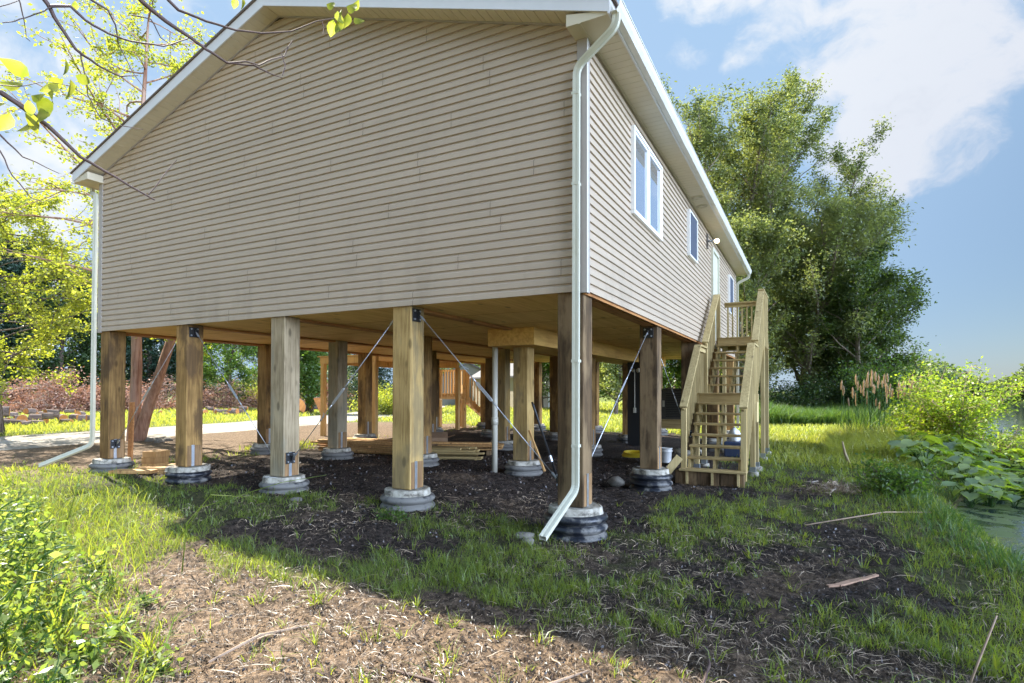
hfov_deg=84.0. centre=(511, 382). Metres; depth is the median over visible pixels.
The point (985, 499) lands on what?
broadleaf plant
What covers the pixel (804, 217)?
broadleaf tree
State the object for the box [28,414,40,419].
log
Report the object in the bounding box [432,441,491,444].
plank
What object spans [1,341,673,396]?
horizon woods
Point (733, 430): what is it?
plastic bag
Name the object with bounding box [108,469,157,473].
timber block
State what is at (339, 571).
grass clump
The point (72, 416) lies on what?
log
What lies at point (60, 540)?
weed
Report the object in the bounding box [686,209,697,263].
window
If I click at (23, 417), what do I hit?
log
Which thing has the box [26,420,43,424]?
log
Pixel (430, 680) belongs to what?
stick
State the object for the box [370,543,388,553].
grass clump
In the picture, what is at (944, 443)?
broadleaf plant
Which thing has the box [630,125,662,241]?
window
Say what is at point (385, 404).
bush
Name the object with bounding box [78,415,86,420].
log
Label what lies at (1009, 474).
broadleaf plant
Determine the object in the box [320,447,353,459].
post footing
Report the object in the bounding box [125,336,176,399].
dark tree
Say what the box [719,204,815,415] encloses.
broadleaf tree
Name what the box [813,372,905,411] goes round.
bush
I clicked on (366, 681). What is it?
grass clump
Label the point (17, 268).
dark tree
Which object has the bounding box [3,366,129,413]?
brush pile
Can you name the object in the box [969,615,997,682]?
stick
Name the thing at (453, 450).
plank
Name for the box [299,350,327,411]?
green tree
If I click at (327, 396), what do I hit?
brush pile
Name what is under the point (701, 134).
broadleaf tree
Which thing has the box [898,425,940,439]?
broadleaf plant
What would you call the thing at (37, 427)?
lawn
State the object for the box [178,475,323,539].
grass stalk
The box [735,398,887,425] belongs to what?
rank grass
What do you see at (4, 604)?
weed
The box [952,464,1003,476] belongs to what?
broadleaf plant
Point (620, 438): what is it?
post footing
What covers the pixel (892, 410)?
cattail
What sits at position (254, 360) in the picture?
green tree
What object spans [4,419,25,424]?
log
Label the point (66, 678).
weed
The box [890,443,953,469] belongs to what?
broadleaf plant
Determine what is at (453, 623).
grass clump
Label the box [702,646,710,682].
stick
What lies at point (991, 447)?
broadleaf plant
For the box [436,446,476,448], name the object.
plank
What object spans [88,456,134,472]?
post footing
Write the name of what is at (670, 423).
equipment stand
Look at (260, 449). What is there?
post footing
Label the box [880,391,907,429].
cattail
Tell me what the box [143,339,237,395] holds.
dark tree
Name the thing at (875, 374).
cattail
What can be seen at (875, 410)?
cattail
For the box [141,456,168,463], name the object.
timber block
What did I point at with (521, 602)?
pale splinters
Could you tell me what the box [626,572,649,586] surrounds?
grass clump
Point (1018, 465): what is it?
broadleaf plant
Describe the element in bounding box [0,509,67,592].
weed
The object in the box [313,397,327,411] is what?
split round
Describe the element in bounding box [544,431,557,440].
post footing
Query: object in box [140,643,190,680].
weed
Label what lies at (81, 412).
log
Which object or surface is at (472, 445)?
plank
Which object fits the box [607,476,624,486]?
stone
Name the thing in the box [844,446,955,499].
bush
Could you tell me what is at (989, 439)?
broadleaf plant
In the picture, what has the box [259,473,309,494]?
post footing
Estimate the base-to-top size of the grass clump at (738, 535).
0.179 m
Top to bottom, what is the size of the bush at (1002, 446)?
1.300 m
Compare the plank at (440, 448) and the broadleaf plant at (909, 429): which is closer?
the plank at (440, 448)
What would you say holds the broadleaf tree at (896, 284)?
on the ground at (232, 443)
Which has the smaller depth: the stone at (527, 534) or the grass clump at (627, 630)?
the grass clump at (627, 630)
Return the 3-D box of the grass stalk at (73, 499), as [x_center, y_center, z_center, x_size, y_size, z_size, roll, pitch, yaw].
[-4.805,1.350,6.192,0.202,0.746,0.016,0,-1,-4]
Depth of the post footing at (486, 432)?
18.70 m
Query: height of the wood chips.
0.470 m
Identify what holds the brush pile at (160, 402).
on the ground at (232, 443)
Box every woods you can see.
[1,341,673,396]
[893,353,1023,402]
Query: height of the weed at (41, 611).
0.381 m
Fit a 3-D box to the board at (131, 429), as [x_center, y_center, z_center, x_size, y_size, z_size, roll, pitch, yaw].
[-7.436,1.055,11.097,0.110,1.350,0.032,0,-2,16]
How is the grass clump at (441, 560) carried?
on the ground at (232, 443)
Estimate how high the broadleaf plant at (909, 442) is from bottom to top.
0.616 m
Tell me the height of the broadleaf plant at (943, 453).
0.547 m
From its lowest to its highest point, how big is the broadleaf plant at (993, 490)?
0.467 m
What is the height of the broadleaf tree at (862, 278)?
9.913 m
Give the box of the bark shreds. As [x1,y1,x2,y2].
[9,516,1023,682]
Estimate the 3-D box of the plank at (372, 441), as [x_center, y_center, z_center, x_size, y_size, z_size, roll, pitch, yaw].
[-3.757,1.437,13.985,2.218,0.038,0.190,0,-1,14]
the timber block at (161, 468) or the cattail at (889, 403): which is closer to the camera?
the timber block at (161, 468)
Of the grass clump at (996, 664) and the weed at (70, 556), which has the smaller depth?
the grass clump at (996, 664)
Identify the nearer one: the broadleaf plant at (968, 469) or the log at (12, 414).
the broadleaf plant at (968, 469)
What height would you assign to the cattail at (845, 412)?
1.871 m
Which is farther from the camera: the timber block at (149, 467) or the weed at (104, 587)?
the timber block at (149, 467)
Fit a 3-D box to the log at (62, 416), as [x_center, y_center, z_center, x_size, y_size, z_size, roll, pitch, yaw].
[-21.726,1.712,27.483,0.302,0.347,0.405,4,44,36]
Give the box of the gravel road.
[0,406,444,449]
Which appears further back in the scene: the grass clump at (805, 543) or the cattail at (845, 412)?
the cattail at (845, 412)
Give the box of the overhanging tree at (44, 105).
[0,0,363,201]
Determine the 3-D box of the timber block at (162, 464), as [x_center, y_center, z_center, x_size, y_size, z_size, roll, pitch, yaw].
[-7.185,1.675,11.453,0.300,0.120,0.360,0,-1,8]
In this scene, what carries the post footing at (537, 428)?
on the ground at (232, 443)
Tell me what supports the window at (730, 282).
in the stilt house at (418, 190)
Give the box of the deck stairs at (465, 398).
[439,370,480,427]
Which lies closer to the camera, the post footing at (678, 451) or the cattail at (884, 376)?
the post footing at (678, 451)
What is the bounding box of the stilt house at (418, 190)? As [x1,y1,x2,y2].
[38,0,751,540]
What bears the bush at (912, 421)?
on the ground at (232, 443)
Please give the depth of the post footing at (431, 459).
11.49 m
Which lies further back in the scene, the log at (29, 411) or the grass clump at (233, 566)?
the log at (29, 411)
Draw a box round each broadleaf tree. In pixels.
[659,73,855,392]
[674,82,748,387]
[700,62,843,410]
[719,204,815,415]
[744,157,923,386]
[768,201,880,377]
[786,236,938,384]
[795,249,938,389]
[797,112,905,275]
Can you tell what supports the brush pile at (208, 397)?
on the ground at (232, 443)
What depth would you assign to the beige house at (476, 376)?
48.77 m
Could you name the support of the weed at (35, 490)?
on the ground at (232, 443)
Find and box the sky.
[0,0,1023,390]
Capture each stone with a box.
[144,438,155,441]
[154,439,164,442]
[163,437,172,440]
[290,497,302,500]
[513,531,533,539]
[523,538,533,544]
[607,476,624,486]
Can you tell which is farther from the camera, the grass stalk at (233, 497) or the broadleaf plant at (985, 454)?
the broadleaf plant at (985, 454)
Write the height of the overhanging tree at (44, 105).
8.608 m
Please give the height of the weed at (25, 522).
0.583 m
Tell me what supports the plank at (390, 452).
on the plank at (365, 452)
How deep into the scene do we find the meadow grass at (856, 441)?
15.15 m
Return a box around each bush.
[216,374,304,405]
[347,380,392,414]
[735,366,839,415]
[773,366,862,406]
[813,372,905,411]
[828,340,966,417]
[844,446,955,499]
[878,362,973,434]
[887,349,1023,441]
[963,417,1023,467]
[982,419,1023,436]
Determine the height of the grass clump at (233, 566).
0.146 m
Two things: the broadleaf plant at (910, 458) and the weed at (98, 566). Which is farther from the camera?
the broadleaf plant at (910, 458)
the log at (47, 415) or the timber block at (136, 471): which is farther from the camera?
the log at (47, 415)
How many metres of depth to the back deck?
18.94 m
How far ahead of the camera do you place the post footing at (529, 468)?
10.36 m
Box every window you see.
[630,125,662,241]
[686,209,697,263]
[727,274,733,315]
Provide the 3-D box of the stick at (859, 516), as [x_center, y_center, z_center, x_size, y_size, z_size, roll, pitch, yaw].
[4.569,1.729,7.347,2.260,0.036,0.161,0,-1,-21]
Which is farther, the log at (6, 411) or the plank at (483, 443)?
the log at (6, 411)
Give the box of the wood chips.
[0,453,1007,682]
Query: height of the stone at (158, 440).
0.176 m
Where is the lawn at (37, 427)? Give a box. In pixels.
[0,401,1014,492]
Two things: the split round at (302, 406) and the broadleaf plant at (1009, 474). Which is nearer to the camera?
the broadleaf plant at (1009, 474)
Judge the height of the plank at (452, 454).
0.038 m
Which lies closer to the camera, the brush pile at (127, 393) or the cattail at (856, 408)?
the cattail at (856, 408)
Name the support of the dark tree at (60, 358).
on the ground at (232, 443)
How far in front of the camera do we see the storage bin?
13.61 m
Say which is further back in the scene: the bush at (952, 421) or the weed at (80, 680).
the bush at (952, 421)
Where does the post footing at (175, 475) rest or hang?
on the ground at (232, 443)
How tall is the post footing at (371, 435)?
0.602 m
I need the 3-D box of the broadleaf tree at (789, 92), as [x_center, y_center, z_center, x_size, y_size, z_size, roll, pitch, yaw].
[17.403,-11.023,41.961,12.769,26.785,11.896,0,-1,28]
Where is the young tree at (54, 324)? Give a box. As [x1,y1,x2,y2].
[0,176,98,434]
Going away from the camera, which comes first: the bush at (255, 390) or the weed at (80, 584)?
the weed at (80, 584)
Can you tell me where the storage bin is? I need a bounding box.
[724,440,740,457]
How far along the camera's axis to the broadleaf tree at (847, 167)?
38.69 m
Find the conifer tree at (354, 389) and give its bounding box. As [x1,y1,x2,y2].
[347,354,392,410]
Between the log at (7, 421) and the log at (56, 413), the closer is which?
the log at (7, 421)
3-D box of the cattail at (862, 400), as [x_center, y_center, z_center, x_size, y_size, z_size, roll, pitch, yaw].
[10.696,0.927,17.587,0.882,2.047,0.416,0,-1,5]
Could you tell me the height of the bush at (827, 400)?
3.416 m
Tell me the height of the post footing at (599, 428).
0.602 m
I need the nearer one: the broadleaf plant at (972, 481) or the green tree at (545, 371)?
the broadleaf plant at (972, 481)
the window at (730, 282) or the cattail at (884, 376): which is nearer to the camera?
the cattail at (884, 376)
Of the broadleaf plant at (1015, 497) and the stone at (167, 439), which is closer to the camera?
the broadleaf plant at (1015, 497)
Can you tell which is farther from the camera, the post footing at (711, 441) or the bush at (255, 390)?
the bush at (255, 390)
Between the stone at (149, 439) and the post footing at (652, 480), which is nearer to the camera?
the post footing at (652, 480)
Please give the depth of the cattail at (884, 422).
16.68 m
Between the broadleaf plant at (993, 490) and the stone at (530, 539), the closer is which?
the stone at (530, 539)
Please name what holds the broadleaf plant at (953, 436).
on the ground at (232, 443)
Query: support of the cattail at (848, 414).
on the ground at (232, 443)
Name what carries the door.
in the stilt house at (418, 190)
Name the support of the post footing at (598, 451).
on the ground at (232, 443)
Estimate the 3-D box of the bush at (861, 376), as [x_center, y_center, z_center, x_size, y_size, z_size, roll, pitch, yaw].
[20.037,0.023,30.069,5.797,4.317,5.788,0,-1,28]
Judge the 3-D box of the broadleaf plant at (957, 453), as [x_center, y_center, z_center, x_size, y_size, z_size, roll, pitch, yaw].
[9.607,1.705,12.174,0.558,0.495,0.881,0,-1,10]
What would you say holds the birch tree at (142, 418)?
on the ground at (232, 443)
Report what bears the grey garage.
on the ground at (232, 443)
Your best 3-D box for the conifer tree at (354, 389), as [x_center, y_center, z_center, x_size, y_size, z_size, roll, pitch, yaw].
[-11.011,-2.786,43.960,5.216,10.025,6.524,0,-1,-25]
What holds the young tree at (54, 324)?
on the ground at (232, 443)
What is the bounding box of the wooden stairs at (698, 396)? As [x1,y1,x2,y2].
[666,289,771,487]
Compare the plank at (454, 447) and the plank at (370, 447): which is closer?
the plank at (454, 447)
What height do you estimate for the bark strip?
0.017 m
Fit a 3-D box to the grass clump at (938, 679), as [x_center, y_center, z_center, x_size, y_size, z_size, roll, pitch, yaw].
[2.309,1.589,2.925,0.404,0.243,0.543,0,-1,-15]
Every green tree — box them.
[203,342,257,407]
[222,345,257,392]
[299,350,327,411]
[318,354,357,386]
[439,363,463,373]
[542,362,549,407]
[599,362,621,400]
[599,362,621,413]
[663,359,680,387]
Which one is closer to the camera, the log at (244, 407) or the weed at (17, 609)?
the weed at (17, 609)
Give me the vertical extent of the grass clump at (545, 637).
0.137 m
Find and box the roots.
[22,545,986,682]
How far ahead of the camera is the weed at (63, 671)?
2.76 m
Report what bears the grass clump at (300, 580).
on the ground at (232, 443)
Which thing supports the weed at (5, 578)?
on the ground at (232, 443)
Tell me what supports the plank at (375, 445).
on the plank at (370, 447)
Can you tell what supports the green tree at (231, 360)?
on the ground at (232, 443)
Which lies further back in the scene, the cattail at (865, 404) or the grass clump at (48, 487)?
the cattail at (865, 404)
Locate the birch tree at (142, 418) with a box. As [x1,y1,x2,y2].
[0,0,214,440]
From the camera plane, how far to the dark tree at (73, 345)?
53.13 m
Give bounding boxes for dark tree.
[0,232,66,402]
[0,249,30,391]
[0,265,100,396]
[64,276,153,392]
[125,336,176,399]
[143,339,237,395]
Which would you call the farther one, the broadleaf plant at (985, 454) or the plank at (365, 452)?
the plank at (365, 452)
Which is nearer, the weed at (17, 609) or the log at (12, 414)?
the weed at (17, 609)
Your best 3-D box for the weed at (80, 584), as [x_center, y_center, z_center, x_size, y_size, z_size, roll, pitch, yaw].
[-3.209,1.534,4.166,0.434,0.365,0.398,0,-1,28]
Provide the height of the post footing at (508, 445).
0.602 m
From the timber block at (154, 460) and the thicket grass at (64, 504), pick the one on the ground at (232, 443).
the thicket grass at (64, 504)
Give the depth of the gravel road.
19.21 m
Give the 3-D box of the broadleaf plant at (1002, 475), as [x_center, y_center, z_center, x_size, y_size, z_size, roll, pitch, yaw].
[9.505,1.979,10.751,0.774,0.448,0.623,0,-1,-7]
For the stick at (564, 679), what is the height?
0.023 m
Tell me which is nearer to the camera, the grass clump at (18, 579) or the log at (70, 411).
the grass clump at (18, 579)
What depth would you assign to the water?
9.18 m
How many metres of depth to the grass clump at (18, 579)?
4.23 m
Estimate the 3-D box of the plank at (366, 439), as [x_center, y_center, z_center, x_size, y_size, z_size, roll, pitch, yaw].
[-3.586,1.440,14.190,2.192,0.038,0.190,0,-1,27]
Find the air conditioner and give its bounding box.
[661,388,680,418]
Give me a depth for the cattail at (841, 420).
18.95 m
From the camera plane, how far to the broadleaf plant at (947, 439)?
14.49 m
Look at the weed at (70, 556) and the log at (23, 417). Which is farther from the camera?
the log at (23, 417)
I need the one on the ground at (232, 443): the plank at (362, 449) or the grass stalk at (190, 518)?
the grass stalk at (190, 518)
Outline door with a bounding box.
[710,247,719,340]
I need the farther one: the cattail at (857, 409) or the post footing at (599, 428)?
the post footing at (599, 428)
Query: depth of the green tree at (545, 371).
45.76 m
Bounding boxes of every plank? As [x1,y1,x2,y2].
[310,441,391,444]
[317,439,391,442]
[317,444,391,449]
[318,443,391,447]
[318,449,391,454]
[319,446,391,450]
[347,437,391,439]
[347,438,391,440]
[351,449,391,453]
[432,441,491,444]
[432,446,469,448]
[432,447,461,449]
[432,450,474,451]
[434,452,484,454]
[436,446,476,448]
[437,454,468,455]
[438,444,502,446]
[438,456,476,458]
[439,458,481,459]
[486,450,491,455]
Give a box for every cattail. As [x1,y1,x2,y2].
[835,381,850,429]
[836,375,866,429]
[837,385,851,436]
[841,375,866,431]
[841,381,860,429]
[842,398,852,431]
[846,387,865,423]
[850,380,867,427]
[853,371,878,431]
[854,384,868,426]
[859,376,880,436]
[860,379,886,432]
[862,391,874,420]
[863,378,886,428]
[867,371,890,427]
[872,383,891,432]
[874,374,893,433]
[876,374,890,424]
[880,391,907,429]
[881,389,904,431]
[885,388,893,426]
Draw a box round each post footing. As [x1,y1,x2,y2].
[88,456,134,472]
[164,463,211,484]
[250,443,269,454]
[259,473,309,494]
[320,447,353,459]
[352,433,376,438]
[380,485,434,511]
[423,452,438,466]
[436,427,443,431]
[476,422,484,428]
[480,429,491,436]
[491,440,512,450]
[504,459,542,476]
[534,423,545,430]
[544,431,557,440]
[544,501,607,543]
[592,444,602,456]
[596,425,603,432]
[616,434,626,442]
[629,466,672,491]
[661,428,667,435]
[673,448,701,465]
[700,438,721,451]
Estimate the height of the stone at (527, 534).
0.098 m
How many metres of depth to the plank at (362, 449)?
13.79 m
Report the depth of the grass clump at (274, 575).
4.89 m
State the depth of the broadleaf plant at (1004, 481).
10.23 m
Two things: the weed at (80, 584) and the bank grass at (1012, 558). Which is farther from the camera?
the bank grass at (1012, 558)
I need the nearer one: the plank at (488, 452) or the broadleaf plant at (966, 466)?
the broadleaf plant at (966, 466)
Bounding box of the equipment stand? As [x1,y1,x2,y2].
[661,419,680,428]
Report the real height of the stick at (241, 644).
0.034 m
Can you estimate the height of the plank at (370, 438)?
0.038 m
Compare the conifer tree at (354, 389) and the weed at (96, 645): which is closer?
the weed at (96, 645)
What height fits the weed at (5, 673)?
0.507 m
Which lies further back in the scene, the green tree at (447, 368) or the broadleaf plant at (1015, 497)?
the green tree at (447, 368)
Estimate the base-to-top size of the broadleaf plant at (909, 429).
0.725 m
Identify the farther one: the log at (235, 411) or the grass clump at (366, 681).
the log at (235, 411)
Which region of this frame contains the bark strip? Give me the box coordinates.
[826,574,878,586]
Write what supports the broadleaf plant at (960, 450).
on the ground at (232, 443)
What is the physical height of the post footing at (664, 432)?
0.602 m
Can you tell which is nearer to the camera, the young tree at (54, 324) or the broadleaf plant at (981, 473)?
the broadleaf plant at (981, 473)
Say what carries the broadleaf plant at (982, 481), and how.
on the ground at (232, 443)
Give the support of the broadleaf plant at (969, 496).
on the ground at (232, 443)
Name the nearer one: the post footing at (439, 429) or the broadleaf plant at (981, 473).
the broadleaf plant at (981, 473)
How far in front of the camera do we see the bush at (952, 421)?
15.27 m
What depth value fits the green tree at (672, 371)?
39.13 m
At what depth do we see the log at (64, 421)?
25.91 m
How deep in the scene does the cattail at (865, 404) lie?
16.73 m
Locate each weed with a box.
[0,474,50,526]
[0,486,35,560]
[0,488,37,602]
[0,499,45,548]
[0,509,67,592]
[0,519,85,587]
[0,523,83,636]
[0,558,102,659]
[0,621,76,682]
[0,646,75,682]
[11,489,54,516]
[13,582,90,645]
[22,636,98,682]
[26,525,79,558]
[47,615,119,674]
[48,568,114,613]
[70,544,118,576]
[71,671,82,682]
[76,607,141,643]
[87,566,126,596]
[118,579,161,614]
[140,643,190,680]
[795,474,867,494]
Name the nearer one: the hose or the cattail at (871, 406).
the hose
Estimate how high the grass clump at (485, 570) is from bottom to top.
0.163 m
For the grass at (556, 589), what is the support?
on the ground at (232, 443)
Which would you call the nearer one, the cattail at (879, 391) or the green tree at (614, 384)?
the cattail at (879, 391)
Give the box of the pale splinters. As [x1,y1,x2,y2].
[3,458,954,682]
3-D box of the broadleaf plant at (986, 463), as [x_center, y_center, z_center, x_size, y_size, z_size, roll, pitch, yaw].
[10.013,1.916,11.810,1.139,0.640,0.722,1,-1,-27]
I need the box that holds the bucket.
[662,447,672,462]
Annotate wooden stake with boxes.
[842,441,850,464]
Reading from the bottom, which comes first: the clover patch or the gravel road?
the clover patch
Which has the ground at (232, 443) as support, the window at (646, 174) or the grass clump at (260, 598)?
the grass clump at (260, 598)
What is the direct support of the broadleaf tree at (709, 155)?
on the ground at (232, 443)
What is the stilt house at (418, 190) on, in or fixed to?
on the ground at (232, 443)
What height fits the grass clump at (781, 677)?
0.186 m
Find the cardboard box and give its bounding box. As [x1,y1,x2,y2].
[432,432,454,445]
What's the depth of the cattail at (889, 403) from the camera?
17.70 m
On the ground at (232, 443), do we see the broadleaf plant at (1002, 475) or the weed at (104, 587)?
the weed at (104, 587)
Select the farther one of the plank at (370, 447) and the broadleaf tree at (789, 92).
the broadleaf tree at (789, 92)
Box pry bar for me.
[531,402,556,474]
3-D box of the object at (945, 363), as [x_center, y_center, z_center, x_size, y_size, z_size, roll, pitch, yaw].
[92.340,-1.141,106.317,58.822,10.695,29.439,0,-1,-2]
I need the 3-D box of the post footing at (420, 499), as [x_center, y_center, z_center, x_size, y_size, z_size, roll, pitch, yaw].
[-1.387,1.698,7.564,0.727,0.602,0.713,0,-1,28]
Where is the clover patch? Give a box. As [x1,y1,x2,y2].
[371,505,413,523]
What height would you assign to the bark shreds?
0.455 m
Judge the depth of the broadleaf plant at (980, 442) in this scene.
13.84 m
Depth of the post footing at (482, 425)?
23.00 m
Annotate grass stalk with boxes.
[64,472,80,529]
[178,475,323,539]
[181,495,260,573]
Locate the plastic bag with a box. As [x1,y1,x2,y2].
[728,427,740,441]
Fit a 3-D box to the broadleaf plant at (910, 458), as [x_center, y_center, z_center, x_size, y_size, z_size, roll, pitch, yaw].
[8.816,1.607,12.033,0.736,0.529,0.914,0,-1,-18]
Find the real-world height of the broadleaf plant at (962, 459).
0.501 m
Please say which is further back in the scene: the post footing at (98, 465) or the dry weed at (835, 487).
the post footing at (98, 465)
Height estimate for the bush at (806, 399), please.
3.192 m
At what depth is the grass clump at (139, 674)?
3.12 m
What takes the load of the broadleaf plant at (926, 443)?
on the ground at (232, 443)
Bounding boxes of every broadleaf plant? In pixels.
[888,435,948,454]
[890,439,948,457]
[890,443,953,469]
[891,426,924,434]
[893,430,929,445]
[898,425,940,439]
[901,447,946,463]
[910,442,948,458]
[924,437,982,455]
[928,433,960,444]
[929,437,979,455]
[935,445,977,456]
[937,434,985,447]
[939,481,995,507]
[944,449,975,462]
[944,467,988,481]
[946,454,981,471]
[946,472,991,492]
[949,445,1011,462]
[951,439,985,450]
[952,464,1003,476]
[958,465,995,480]
[959,476,991,494]
[967,483,1021,505]
[970,475,1023,498]
[971,435,1004,443]
[972,460,1021,475]
[973,485,1017,507]
[975,442,1016,460]
[994,448,1023,468]
[994,474,1022,495]
[995,471,1023,496]
[998,489,1023,506]
[1008,458,1023,470]
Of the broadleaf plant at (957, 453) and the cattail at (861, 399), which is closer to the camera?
the broadleaf plant at (957, 453)
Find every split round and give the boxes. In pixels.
[299,398,305,412]
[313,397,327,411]
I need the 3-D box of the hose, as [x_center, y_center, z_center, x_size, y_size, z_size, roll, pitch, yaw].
[2.836,1.640,13.027,0.625,0.142,0.606,0,-1,28]
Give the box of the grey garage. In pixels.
[442,363,480,405]
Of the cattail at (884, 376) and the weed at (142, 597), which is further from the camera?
the cattail at (884, 376)
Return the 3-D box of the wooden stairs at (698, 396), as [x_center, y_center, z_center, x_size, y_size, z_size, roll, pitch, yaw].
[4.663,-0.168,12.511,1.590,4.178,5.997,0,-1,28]
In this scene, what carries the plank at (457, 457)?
on the plank at (464, 459)
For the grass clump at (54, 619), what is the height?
0.466 m
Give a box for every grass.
[0,419,1023,682]
[0,475,183,682]
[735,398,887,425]
[811,419,944,456]
[846,453,1023,576]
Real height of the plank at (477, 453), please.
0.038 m
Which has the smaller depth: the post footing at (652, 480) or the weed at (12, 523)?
the weed at (12, 523)
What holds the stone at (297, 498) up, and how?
on the ground at (232, 443)
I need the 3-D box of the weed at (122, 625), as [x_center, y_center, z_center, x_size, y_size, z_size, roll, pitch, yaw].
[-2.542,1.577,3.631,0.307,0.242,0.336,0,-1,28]
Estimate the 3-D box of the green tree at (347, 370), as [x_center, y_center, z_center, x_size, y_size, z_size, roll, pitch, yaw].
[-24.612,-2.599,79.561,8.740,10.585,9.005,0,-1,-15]
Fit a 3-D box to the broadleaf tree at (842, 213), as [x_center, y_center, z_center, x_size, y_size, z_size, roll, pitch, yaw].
[19.724,-5.152,36.139,10.216,15.093,12.108,0,-1,28]
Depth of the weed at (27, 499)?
6.68 m
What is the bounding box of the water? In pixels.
[957,403,1023,560]
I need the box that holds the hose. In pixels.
[622,450,639,457]
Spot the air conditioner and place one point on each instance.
(669, 408)
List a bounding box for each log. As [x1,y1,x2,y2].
[2,406,9,416]
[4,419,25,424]
[5,412,17,417]
[16,414,27,419]
[20,421,30,425]
[23,408,36,413]
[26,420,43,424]
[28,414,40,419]
[41,413,53,418]
[43,409,59,417]
[57,414,67,419]
[59,419,73,422]
[64,409,75,412]
[69,414,79,420]
[75,411,85,414]
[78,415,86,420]
[231,408,238,414]
[239,406,247,409]
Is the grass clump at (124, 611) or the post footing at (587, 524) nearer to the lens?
the grass clump at (124, 611)
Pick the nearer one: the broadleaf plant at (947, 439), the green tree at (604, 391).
the broadleaf plant at (947, 439)
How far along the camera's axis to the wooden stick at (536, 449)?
10.22 m
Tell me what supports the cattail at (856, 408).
on the ground at (232, 443)
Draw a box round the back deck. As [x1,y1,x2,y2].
[317,355,459,438]
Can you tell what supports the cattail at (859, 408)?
on the ground at (232, 443)
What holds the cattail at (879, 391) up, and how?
on the ground at (232, 443)
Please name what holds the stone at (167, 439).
on the ground at (232, 443)
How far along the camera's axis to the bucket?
12.37 m
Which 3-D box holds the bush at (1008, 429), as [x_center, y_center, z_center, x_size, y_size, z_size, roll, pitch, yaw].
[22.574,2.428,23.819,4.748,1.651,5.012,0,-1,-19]
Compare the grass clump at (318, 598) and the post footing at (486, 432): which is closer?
the grass clump at (318, 598)
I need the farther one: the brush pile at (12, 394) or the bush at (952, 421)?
the brush pile at (12, 394)
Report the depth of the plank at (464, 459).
12.54 m
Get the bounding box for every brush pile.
[2,375,87,410]
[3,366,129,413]
[20,369,175,412]
[125,371,217,408]
[158,376,256,408]
[299,376,356,406]
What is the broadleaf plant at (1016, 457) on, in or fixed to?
on the ground at (232, 443)
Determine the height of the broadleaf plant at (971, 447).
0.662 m
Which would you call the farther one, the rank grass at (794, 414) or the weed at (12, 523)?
the rank grass at (794, 414)
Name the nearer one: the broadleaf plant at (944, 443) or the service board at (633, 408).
the broadleaf plant at (944, 443)
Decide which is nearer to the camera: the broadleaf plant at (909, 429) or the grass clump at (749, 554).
the grass clump at (749, 554)
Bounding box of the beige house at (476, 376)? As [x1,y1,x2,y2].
[469,363,549,407]
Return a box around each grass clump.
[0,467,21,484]
[0,536,109,613]
[3,567,147,656]
[33,477,71,493]
[47,595,212,671]
[64,582,166,631]
[98,633,190,682]
[222,556,243,575]
[232,583,274,604]
[266,561,295,581]
[269,573,310,589]
[291,576,340,607]
[331,559,361,578]
[350,662,382,682]
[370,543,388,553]
[429,548,452,563]
[433,610,477,630]
[466,557,493,575]
[526,620,562,647]
[612,616,636,634]
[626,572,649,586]
[719,526,743,536]
[741,544,766,559]
[742,648,825,682]
[795,531,816,546]
[902,668,958,682]
[932,626,1023,682]
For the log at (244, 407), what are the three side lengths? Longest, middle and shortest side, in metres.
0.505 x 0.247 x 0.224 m
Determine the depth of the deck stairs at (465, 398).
23.38 m
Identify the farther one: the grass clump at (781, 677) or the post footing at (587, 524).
the post footing at (587, 524)
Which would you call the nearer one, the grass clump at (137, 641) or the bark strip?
the grass clump at (137, 641)
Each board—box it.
[127,402,134,460]
[627,353,639,445]
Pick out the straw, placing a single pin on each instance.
(689, 610)
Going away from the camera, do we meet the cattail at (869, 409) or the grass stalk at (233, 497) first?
the grass stalk at (233, 497)
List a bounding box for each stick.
[208,622,319,662]
[390,668,436,682]
[528,430,545,471]
[548,670,587,682]
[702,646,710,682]
[804,511,930,525]
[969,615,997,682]
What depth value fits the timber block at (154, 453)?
11.31 m
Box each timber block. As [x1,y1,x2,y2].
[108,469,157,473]
[136,466,160,468]
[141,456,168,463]
[142,450,169,457]
[142,462,167,465]
[158,466,166,470]
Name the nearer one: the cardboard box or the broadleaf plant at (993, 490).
the broadleaf plant at (993, 490)
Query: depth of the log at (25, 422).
23.91 m
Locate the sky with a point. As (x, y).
(949, 74)
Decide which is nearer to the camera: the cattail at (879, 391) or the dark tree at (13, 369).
the cattail at (879, 391)
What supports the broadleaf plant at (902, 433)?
on the ground at (232, 443)
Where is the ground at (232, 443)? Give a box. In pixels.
[0,391,1023,682]
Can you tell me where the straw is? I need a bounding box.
[9,486,1023,682]

